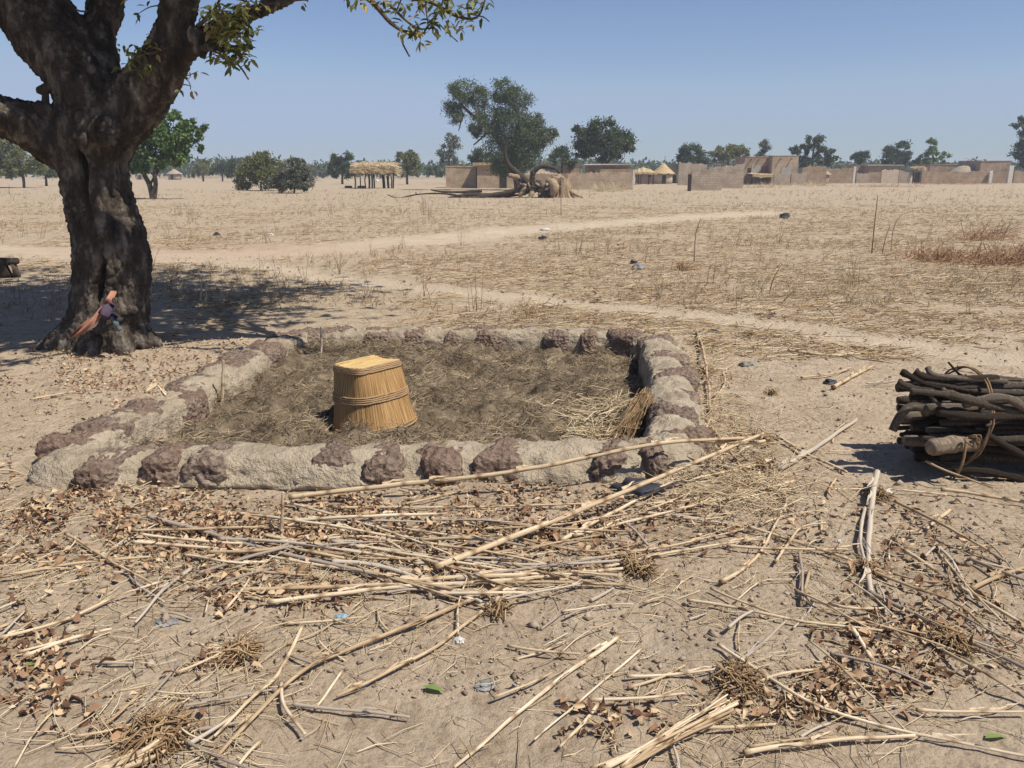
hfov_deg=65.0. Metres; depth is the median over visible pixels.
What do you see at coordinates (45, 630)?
dry leaf
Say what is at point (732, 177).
mud wall
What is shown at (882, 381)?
straw piece
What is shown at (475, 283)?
dry weed
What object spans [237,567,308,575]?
dry stalk
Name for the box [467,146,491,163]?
round tree
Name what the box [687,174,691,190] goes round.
stump post
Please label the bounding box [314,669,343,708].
dry stalk
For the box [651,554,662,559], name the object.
dry leaf
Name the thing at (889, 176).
mud wall
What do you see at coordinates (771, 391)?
husk clump
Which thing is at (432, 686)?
green leaf
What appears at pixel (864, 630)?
dry leaf
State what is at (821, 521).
straw piece
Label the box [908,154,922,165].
round tree
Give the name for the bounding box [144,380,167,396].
folded straw
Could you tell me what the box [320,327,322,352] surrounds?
stake
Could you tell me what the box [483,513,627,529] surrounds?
dry stalk
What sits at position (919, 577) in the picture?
dry leaf
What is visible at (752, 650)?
straw piece
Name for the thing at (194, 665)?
straw piece
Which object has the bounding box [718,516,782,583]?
dry stalk
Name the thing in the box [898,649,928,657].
straw piece
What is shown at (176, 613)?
straw piece
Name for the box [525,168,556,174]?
round hut
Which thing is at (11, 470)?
straw piece
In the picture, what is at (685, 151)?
round tree
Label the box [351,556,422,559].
dry stalk
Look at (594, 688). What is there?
dry stalk
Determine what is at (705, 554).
straw piece
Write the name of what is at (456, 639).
plastic bag
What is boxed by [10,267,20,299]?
dry weed
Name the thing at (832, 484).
dry stalk
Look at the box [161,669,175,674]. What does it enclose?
dry leaf
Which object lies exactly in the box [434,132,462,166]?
grey tree
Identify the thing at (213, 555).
dry stalk
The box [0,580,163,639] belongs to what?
dry stalk
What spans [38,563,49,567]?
dry leaf
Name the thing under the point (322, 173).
round tree
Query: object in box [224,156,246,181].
round tree
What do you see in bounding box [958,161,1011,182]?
mud house
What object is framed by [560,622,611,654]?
dry stalk
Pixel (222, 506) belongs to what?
straw piece
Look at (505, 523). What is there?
dry stalk
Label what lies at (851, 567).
dry leaf
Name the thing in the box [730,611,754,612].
straw piece
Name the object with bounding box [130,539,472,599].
dry stalk
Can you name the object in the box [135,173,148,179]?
round hut
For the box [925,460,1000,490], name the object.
dry stalk
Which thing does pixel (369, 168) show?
thatched shelter
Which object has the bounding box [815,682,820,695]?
dry leaf
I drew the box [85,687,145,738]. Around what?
dry stalk
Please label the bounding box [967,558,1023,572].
straw piece
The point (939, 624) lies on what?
dry stalk
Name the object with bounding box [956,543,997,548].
straw piece
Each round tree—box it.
[191,159,214,181]
[208,159,230,180]
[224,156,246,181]
[309,166,326,178]
[325,150,356,183]
[394,150,422,184]
[427,166,443,177]
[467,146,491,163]
[548,143,577,173]
[568,115,638,163]
[676,142,711,165]
[706,143,750,165]
[849,150,870,164]
[878,139,913,166]
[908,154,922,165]
[938,151,951,163]
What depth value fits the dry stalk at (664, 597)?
3.06 m
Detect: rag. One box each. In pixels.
[69,290,116,337]
[98,302,118,320]
[110,315,121,330]
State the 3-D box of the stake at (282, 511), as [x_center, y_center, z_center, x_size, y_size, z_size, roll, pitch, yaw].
[-1.045,0.611,3.635,0.046,0.266,0.019,0,15,0]
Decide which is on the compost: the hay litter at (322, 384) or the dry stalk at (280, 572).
the hay litter at (322, 384)
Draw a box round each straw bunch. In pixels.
[90,721,192,767]
[590,688,738,767]
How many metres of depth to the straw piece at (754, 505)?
3.93 m
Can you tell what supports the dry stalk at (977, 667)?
on the ground
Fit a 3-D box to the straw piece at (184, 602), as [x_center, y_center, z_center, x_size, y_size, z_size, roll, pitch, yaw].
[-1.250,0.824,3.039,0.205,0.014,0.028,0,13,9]
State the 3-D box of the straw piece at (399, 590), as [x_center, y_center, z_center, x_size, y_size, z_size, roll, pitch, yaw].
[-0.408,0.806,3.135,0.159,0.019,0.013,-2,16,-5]
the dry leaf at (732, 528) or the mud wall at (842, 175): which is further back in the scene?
the mud wall at (842, 175)
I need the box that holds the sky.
[0,0,1023,170]
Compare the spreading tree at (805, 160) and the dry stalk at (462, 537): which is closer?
the dry stalk at (462, 537)
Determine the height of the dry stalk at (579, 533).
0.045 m
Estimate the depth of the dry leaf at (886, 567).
3.31 m
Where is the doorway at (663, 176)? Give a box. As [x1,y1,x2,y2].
[662,175,665,183]
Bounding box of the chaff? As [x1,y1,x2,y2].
[0,344,1023,767]
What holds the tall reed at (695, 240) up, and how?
on the ground
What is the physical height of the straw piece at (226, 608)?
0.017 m
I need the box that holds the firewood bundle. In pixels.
[889,362,1023,481]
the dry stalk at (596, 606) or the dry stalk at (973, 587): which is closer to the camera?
the dry stalk at (596, 606)
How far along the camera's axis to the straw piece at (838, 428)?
5.16 m
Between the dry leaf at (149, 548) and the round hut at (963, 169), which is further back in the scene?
the round hut at (963, 169)
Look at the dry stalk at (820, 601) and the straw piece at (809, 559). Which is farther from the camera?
the straw piece at (809, 559)
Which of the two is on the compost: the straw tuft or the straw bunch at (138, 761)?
the straw tuft
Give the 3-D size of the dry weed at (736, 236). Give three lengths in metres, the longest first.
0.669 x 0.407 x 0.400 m
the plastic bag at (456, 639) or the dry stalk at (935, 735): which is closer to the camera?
the dry stalk at (935, 735)
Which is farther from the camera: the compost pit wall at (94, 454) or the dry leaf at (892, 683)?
the compost pit wall at (94, 454)
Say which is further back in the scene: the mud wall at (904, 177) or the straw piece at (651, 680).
the mud wall at (904, 177)
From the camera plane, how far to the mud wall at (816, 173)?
101.60 m
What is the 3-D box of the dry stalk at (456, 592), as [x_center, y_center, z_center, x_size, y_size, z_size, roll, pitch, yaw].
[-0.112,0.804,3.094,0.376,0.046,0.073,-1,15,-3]
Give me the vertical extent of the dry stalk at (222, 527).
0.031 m
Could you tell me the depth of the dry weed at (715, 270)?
11.69 m
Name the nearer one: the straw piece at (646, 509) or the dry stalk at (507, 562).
the dry stalk at (507, 562)
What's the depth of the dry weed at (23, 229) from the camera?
20.40 m
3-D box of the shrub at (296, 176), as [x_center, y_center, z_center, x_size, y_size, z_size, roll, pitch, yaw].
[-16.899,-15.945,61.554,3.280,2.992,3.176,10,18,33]
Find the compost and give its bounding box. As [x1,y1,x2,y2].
[140,339,647,446]
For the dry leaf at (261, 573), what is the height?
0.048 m
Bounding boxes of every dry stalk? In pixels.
[0,556,150,577]
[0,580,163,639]
[18,640,59,653]
[22,627,111,658]
[64,532,152,583]
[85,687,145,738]
[120,660,180,738]
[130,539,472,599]
[131,526,500,536]
[139,532,411,556]
[146,514,400,582]
[183,553,278,563]
[193,561,285,598]
[198,537,308,574]
[201,547,458,557]
[207,544,290,553]
[209,535,372,559]
[213,624,303,737]
[217,585,502,754]
[218,537,360,553]
[235,575,627,591]
[235,738,263,767]
[237,512,419,543]
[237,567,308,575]
[258,540,400,552]
[261,533,568,579]
[268,567,622,604]
[284,500,450,554]
[284,511,455,522]
[285,548,343,558]
[288,436,762,499]
[292,702,409,717]
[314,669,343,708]
[321,518,450,522]
[321,555,482,606]
[331,539,621,565]
[332,500,635,508]
[332,559,495,602]
[336,590,505,696]
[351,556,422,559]
[353,543,519,572]
[364,522,457,535]
[368,574,496,596]
[376,542,535,594]
[385,569,617,582]
[415,556,513,564]
[419,535,498,541]
[424,541,543,562]
[431,516,561,530]
[433,432,764,570]
[434,587,530,595]
[442,535,545,549]
[446,533,603,558]
[453,634,620,767]
[456,555,618,580]
[468,517,633,531]
[472,518,661,551]
[479,579,586,606]
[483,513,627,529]
[511,562,594,581]
[534,647,642,740]
[559,458,773,540]
[559,701,600,747]
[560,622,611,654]
[561,603,633,611]
[572,480,793,536]
[576,528,743,559]
[603,536,761,568]
[626,664,736,677]
[642,596,686,609]
[687,598,882,631]
[695,328,713,411]
[700,440,765,444]
[702,414,784,494]
[712,371,725,400]
[716,642,1023,756]
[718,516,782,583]
[727,543,859,550]
[737,579,791,598]
[742,729,915,755]
[747,525,859,563]
[747,735,861,747]
[774,522,825,563]
[776,418,857,470]
[776,434,847,472]
[787,348,860,355]
[794,589,869,627]
[796,551,813,607]
[800,367,851,378]
[803,568,810,600]
[808,639,905,729]
[810,599,897,610]
[827,476,837,496]
[830,651,930,686]
[831,365,872,388]
[849,580,896,617]
[850,625,874,661]
[857,611,920,632]
[858,506,871,570]
[859,469,880,591]
[864,620,960,652]
[869,590,1023,668]
[872,570,1004,646]
[893,572,963,582]
[894,500,1004,561]
[902,548,1022,624]
[910,609,973,636]
[916,700,1023,712]
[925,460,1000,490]
[925,508,952,529]
[933,597,1023,647]
[936,545,973,598]
[938,553,1002,621]
[939,648,1023,698]
[941,487,1023,503]
[963,526,1021,587]
[969,557,1023,580]
[969,566,1023,590]
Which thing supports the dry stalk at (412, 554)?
on the ground
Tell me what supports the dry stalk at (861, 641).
on the ground
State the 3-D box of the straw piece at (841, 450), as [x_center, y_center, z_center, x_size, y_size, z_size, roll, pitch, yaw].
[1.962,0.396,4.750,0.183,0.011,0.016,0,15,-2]
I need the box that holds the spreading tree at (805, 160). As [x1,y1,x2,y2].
[788,133,839,167]
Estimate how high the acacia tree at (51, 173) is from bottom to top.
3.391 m
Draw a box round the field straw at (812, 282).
[0,200,1023,363]
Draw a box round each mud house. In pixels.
[445,166,476,187]
[474,162,513,187]
[557,166,579,173]
[581,164,634,172]
[595,169,632,189]
[734,156,768,184]
[767,155,798,183]
[845,165,862,175]
[861,165,903,182]
[914,164,955,181]
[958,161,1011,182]
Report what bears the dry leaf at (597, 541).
on the ground
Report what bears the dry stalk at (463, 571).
on the ground
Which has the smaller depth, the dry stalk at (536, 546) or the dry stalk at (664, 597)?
the dry stalk at (664, 597)
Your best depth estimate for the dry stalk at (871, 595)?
3.01 m
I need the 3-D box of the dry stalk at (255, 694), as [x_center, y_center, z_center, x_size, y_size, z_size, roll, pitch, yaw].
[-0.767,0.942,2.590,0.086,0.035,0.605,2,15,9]
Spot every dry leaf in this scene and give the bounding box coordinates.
[9,659,17,669]
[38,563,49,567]
[42,628,48,635]
[47,553,52,560]
[51,695,61,706]
[53,675,65,693]
[55,556,64,564]
[57,493,64,500]
[77,555,88,561]
[84,703,102,719]
[99,656,116,662]
[110,722,128,736]
[111,573,122,580]
[111,730,125,744]
[120,484,130,488]
[121,507,132,511]
[125,521,131,527]
[143,545,152,554]
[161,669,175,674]
[175,501,183,509]
[198,707,206,713]
[221,598,236,604]
[241,512,251,520]
[246,557,256,565]
[256,567,264,579]
[297,563,307,569]
[487,522,496,529]
[553,532,559,543]
[560,693,568,702]
[593,538,601,548]
[629,544,639,550]
[648,722,659,732]
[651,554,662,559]
[728,526,736,537]
[751,707,757,715]
[779,700,788,708]
[814,676,835,683]
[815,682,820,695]
[828,682,839,698]
[841,705,851,714]
[848,560,855,572]
[848,669,867,678]
[858,627,869,636]
[884,562,890,569]
[884,680,904,694]
[885,598,891,609]
[908,652,917,657]
[915,574,922,586]
[933,617,946,628]
[937,591,950,601]
[974,590,986,599]
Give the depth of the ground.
3.54 m
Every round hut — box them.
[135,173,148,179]
[166,169,181,179]
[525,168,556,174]
[653,163,674,183]
[669,162,677,182]
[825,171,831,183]
[949,166,974,171]
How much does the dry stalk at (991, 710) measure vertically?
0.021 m
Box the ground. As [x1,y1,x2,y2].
[0,174,1023,767]
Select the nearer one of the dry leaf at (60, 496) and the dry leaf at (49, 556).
the dry leaf at (49, 556)
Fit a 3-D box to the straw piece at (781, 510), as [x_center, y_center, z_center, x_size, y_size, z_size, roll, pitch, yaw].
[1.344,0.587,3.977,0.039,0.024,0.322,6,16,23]
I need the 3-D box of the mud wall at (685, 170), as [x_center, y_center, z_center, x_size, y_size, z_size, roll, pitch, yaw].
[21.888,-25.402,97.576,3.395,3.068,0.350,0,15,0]
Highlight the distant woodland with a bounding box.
[0,152,1023,178]
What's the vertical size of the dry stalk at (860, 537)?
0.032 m
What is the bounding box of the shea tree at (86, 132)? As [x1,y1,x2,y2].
[0,0,494,356]
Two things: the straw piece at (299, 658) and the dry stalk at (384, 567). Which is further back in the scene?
the dry stalk at (384, 567)
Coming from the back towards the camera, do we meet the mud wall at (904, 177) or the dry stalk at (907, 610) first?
the mud wall at (904, 177)
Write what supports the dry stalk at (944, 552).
on the ground
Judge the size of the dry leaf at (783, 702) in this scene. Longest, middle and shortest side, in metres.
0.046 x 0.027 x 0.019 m
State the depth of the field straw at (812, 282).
12.47 m
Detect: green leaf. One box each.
[422,684,442,691]
[985,732,1005,737]
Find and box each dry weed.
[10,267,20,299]
[13,217,26,236]
[162,259,178,284]
[243,260,271,305]
[271,260,286,301]
[332,246,346,273]
[416,263,429,298]
[458,224,464,245]
[465,248,484,311]
[651,254,664,296]
[706,242,723,284]
[725,220,746,249]
[736,281,744,309]
[847,241,860,265]
[847,243,861,284]
[927,216,934,236]
[940,231,953,267]
[972,280,987,302]
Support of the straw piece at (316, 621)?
on the ground
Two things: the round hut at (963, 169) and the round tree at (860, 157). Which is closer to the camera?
the round hut at (963, 169)
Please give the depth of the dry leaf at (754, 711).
2.42 m
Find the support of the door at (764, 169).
in the mud house at (757, 164)
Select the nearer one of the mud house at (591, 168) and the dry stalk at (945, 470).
the dry stalk at (945, 470)
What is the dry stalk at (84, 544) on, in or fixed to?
on the ground
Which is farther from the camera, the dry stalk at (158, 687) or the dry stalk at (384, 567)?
the dry stalk at (384, 567)
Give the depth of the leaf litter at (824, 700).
3.43 m
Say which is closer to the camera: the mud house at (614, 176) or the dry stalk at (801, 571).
the dry stalk at (801, 571)
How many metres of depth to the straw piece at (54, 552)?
3.42 m
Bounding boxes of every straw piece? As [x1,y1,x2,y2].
[0,469,23,474]
[0,597,25,608]
[0,610,24,634]
[12,699,64,767]
[24,555,53,565]
[29,391,75,399]
[32,546,80,556]
[56,741,119,749]
[73,722,144,737]
[76,632,110,652]
[91,660,133,663]
[97,523,156,555]
[113,571,144,573]
[125,593,172,598]
[128,575,164,602]
[134,567,191,623]
[156,690,219,694]
[158,599,206,602]
[161,610,191,619]
[174,689,271,708]
[175,648,226,673]
[181,727,219,744]
[184,739,250,767]
[190,714,233,743]
[199,720,244,731]
[204,579,219,613]
[206,505,243,507]
[220,739,252,746]
[223,571,252,611]
[241,595,314,601]
[274,514,327,529]
[279,680,306,735]
[283,616,360,624]
[285,651,311,663]
[287,621,335,645]
[318,639,344,659]
[322,612,365,628]
[342,595,383,598]
[351,594,397,600]
[375,608,429,613]
[377,611,389,631]
[387,588,427,593]
[400,487,445,493]
[401,492,453,504]
[456,577,467,635]
[479,553,530,556]
[493,672,551,698]
[507,644,580,654]
[514,642,564,660]
[524,551,556,555]
[532,578,570,579]
[540,597,578,629]
[564,606,591,618]
[574,538,644,543]
[589,586,615,601]
[590,692,684,701]
[594,576,651,591]
[614,516,648,545]
[627,664,685,689]
[634,499,689,505]
[641,494,685,511]
[641,512,727,523]
[667,727,683,767]
[671,723,776,728]
[683,553,730,554]
[689,612,706,619]
[704,525,783,531]
[710,587,770,612]
[727,609,755,628]
[728,499,777,510]
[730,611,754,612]
[734,620,786,665]
[737,619,744,664]
[740,668,819,692]
[756,707,779,719]
[758,509,823,524]
[776,491,787,515]
[792,554,826,568]
[792,598,817,628]
[799,722,830,736]
[800,620,925,633]
[802,689,845,694]
[816,511,822,533]
[828,450,858,451]
[831,419,848,443]
[831,487,946,494]
[862,384,892,385]
[866,380,897,383]
[877,581,886,615]
[888,528,900,560]
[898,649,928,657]
[904,538,937,547]
[925,545,939,556]
[948,559,954,592]
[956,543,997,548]
[958,716,989,721]
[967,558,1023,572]
[967,637,1021,657]
[984,621,993,643]
[987,576,996,598]
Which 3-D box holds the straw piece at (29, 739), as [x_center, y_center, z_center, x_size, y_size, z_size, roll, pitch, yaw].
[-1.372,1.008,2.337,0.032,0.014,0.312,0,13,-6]
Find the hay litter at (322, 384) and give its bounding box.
[124,336,647,446]
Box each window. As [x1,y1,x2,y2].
[751,165,760,172]
[781,167,790,174]
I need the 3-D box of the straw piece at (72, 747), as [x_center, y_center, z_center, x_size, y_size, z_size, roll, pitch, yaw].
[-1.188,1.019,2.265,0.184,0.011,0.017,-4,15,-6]
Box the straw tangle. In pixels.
[630,303,897,560]
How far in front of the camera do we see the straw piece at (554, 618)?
2.97 m
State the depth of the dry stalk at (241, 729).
2.71 m
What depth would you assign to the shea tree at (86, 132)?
6.90 m
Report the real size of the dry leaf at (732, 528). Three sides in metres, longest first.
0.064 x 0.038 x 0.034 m
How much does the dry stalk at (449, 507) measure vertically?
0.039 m
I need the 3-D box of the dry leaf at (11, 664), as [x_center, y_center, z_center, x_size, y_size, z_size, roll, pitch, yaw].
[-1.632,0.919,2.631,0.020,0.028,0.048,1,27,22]
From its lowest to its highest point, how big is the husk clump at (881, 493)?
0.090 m
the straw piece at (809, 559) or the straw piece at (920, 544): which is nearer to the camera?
the straw piece at (809, 559)
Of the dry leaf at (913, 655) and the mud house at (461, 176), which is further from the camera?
the mud house at (461, 176)
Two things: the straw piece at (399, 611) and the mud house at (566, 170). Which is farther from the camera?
the mud house at (566, 170)
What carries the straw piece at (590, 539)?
on the ground
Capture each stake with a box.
[200,278,201,301]
[220,360,224,402]
[279,491,283,534]
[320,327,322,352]
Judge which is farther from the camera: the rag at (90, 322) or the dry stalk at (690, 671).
the rag at (90, 322)
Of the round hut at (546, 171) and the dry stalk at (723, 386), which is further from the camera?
the round hut at (546, 171)
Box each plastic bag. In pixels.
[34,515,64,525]
[154,617,179,627]
[333,613,346,620]
[452,636,464,643]
[474,679,496,691]
[610,477,662,498]
[631,263,644,269]
[738,361,757,366]
[779,213,789,217]
[823,378,836,384]
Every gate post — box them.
[852,166,855,182]
[987,171,992,183]
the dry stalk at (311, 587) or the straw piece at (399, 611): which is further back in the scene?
the dry stalk at (311, 587)
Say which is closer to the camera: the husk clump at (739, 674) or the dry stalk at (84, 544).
the husk clump at (739, 674)
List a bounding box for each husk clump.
[102,695,206,767]
[214,631,268,672]
[483,593,517,621]
[614,552,647,577]
[632,556,664,580]
[684,336,724,346]
[690,365,717,374]
[709,653,771,702]
[744,427,778,446]
[751,459,771,469]
[764,386,779,395]
[851,553,884,578]
[861,484,898,502]
[922,620,978,658]
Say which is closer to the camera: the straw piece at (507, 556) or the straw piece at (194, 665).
the straw piece at (194, 665)
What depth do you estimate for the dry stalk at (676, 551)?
3.49 m
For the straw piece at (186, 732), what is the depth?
2.29 m
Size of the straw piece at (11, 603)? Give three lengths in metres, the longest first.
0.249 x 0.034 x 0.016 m
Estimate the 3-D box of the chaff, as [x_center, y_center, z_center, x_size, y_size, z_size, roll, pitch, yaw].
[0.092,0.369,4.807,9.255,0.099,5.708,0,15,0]
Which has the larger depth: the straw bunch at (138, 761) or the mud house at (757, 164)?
the mud house at (757, 164)
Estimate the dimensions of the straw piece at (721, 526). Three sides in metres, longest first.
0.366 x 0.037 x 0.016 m
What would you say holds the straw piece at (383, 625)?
on the ground
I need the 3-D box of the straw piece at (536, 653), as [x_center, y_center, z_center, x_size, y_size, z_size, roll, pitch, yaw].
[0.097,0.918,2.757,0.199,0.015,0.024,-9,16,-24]
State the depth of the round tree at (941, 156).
134.66 m
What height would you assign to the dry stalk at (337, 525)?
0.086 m
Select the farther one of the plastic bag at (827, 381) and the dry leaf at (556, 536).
the plastic bag at (827, 381)
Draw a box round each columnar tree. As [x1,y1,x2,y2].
[754,139,772,155]
[919,137,940,163]
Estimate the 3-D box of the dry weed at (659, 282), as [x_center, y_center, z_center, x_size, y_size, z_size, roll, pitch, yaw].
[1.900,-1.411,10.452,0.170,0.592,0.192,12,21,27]
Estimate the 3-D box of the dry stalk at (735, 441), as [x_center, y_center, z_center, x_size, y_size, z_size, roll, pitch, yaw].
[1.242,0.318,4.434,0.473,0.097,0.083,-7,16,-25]
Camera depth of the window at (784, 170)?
102.50 m
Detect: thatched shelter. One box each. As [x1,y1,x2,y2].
[349,161,402,188]
[909,166,928,183]
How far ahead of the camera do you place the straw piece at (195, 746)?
2.21 m
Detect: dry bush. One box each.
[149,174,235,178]
[579,181,641,191]
[661,258,708,270]
[743,181,806,187]
[782,180,840,185]
[822,182,938,187]
[882,242,1013,264]
[895,179,1019,184]
[912,240,1023,268]
[937,217,1023,240]
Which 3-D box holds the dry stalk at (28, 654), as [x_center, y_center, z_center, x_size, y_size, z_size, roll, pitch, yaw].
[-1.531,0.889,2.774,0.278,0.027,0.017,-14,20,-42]
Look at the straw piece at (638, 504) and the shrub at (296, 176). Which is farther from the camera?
the shrub at (296, 176)
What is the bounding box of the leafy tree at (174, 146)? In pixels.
[129,109,208,198]
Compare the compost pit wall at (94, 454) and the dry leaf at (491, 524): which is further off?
the compost pit wall at (94, 454)
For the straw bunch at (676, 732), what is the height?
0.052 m
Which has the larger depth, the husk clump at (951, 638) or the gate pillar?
the gate pillar
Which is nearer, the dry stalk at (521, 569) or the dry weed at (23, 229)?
the dry stalk at (521, 569)
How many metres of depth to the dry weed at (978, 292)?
10.32 m
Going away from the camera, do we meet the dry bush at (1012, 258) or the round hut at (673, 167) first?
the dry bush at (1012, 258)
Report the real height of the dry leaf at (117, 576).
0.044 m
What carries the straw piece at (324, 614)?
on the ground
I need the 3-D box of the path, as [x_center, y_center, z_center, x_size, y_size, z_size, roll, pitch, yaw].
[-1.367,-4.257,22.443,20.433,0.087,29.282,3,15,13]
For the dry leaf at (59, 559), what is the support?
on the ground
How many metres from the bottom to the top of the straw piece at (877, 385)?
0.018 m
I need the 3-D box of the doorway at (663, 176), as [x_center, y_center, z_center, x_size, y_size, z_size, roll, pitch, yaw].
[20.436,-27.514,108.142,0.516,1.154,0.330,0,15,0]
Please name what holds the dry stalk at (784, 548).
on the ground
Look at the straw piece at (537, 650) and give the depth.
2.73 m
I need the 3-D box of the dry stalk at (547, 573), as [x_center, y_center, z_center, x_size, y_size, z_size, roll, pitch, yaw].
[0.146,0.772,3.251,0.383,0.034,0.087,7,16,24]
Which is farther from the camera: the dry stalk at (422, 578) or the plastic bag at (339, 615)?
the dry stalk at (422, 578)
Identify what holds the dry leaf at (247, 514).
on the ground
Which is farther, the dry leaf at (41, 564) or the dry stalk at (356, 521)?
the dry stalk at (356, 521)
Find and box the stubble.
[0,188,1023,326]
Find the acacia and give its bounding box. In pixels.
[440,75,559,187]
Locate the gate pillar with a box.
[1005,165,1013,182]
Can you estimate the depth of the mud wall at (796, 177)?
97.52 m
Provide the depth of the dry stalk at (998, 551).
3.39 m
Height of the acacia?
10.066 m
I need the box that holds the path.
[0,211,1023,368]
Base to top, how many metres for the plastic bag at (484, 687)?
0.014 m
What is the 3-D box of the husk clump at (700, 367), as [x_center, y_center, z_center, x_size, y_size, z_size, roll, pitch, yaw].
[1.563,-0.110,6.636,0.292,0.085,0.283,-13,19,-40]
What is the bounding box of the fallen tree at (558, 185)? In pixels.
[387,141,581,197]
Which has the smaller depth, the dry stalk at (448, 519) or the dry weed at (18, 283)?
the dry stalk at (448, 519)
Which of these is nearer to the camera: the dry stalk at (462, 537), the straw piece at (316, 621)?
the straw piece at (316, 621)
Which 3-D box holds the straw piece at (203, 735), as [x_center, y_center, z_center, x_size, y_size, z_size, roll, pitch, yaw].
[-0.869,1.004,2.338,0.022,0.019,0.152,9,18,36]
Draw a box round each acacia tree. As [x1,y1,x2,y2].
[0,138,49,187]
[36,164,57,185]
[1006,115,1023,169]
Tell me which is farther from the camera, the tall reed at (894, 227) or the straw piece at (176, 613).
the tall reed at (894, 227)
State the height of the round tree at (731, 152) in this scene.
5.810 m
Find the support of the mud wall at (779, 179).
on the ground
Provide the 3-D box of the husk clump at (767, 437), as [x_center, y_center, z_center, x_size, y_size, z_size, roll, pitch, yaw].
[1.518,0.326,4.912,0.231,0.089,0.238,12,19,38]
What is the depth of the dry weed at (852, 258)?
13.75 m
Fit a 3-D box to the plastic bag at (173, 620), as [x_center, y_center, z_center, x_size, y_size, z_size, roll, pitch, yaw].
[-1.270,0.871,2.946,0.081,0.019,0.083,-11,18,-36]
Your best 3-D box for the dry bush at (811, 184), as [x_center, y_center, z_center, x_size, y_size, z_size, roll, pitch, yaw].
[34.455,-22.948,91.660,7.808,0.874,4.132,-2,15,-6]
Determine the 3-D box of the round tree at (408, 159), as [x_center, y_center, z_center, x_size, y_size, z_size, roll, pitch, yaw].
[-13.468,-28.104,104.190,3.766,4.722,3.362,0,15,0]
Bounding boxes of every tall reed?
[694,218,700,260]
[769,267,779,291]
[871,195,877,253]
[891,210,916,249]
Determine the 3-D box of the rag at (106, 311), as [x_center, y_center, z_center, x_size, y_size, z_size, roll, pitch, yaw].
[-3.530,-0.632,7.013,0.152,0.143,0.312,-9,17,-31]
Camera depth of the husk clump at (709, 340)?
7.63 m
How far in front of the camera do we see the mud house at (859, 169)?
119.88 m
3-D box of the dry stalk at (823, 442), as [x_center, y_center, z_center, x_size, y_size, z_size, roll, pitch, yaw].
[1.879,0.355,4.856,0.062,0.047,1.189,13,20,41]
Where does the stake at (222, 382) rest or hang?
in the compost
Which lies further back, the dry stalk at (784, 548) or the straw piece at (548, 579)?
the dry stalk at (784, 548)
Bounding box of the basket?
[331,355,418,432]
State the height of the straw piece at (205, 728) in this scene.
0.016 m
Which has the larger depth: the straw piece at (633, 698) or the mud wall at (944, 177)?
the mud wall at (944, 177)
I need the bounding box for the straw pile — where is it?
[531,383,646,440]
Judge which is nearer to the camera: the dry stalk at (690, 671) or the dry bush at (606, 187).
the dry stalk at (690, 671)
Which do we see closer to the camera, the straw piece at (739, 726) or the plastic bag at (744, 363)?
the straw piece at (739, 726)
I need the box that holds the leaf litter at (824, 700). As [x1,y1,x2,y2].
[0,334,1023,755]
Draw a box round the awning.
[747,172,773,184]
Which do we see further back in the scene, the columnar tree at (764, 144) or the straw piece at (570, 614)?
the columnar tree at (764, 144)
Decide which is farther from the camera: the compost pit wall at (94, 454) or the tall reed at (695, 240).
the tall reed at (695, 240)
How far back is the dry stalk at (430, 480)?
4.07 m
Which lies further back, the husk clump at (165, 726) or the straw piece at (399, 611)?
the straw piece at (399, 611)
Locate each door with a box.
[500,175,506,187]
[761,166,767,179]
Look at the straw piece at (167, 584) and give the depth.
3.11 m
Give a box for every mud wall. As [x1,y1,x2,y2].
[520,173,566,184]
[567,172,599,189]
[677,162,706,184]
[691,166,722,190]
[722,162,744,187]
[773,174,790,184]
[790,172,806,184]
[801,166,826,184]
[827,168,852,182]
[855,173,868,182]
[880,169,898,182]
[898,170,910,182]
[920,171,988,183]
[1012,170,1023,182]
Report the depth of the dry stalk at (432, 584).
3.12 m
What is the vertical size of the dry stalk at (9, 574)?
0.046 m
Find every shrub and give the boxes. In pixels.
[232,150,285,190]
[263,156,317,192]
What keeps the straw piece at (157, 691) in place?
on the ground
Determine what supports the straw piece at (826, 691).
on the ground
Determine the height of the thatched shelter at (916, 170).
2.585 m
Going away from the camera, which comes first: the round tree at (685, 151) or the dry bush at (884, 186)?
the dry bush at (884, 186)
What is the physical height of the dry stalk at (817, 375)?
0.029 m
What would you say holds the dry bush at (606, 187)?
on the ground
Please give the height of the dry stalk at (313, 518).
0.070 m
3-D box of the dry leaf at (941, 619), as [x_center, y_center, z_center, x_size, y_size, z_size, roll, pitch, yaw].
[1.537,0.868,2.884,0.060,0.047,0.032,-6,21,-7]
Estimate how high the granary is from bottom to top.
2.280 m
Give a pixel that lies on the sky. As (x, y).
(329, 78)
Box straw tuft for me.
[604,387,654,438]
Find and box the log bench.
[0,257,20,277]
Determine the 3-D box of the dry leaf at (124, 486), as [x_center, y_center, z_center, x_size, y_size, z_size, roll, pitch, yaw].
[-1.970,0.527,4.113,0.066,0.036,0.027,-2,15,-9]
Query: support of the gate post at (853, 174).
on the ground
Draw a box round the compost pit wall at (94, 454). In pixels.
[27,325,714,491]
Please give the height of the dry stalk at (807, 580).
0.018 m
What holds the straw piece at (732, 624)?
on the ground
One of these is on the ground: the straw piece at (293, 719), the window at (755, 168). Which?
the straw piece at (293, 719)
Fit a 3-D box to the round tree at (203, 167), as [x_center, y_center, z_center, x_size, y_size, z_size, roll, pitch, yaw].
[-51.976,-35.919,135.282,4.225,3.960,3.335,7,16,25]
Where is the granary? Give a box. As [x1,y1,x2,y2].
[634,167,656,184]

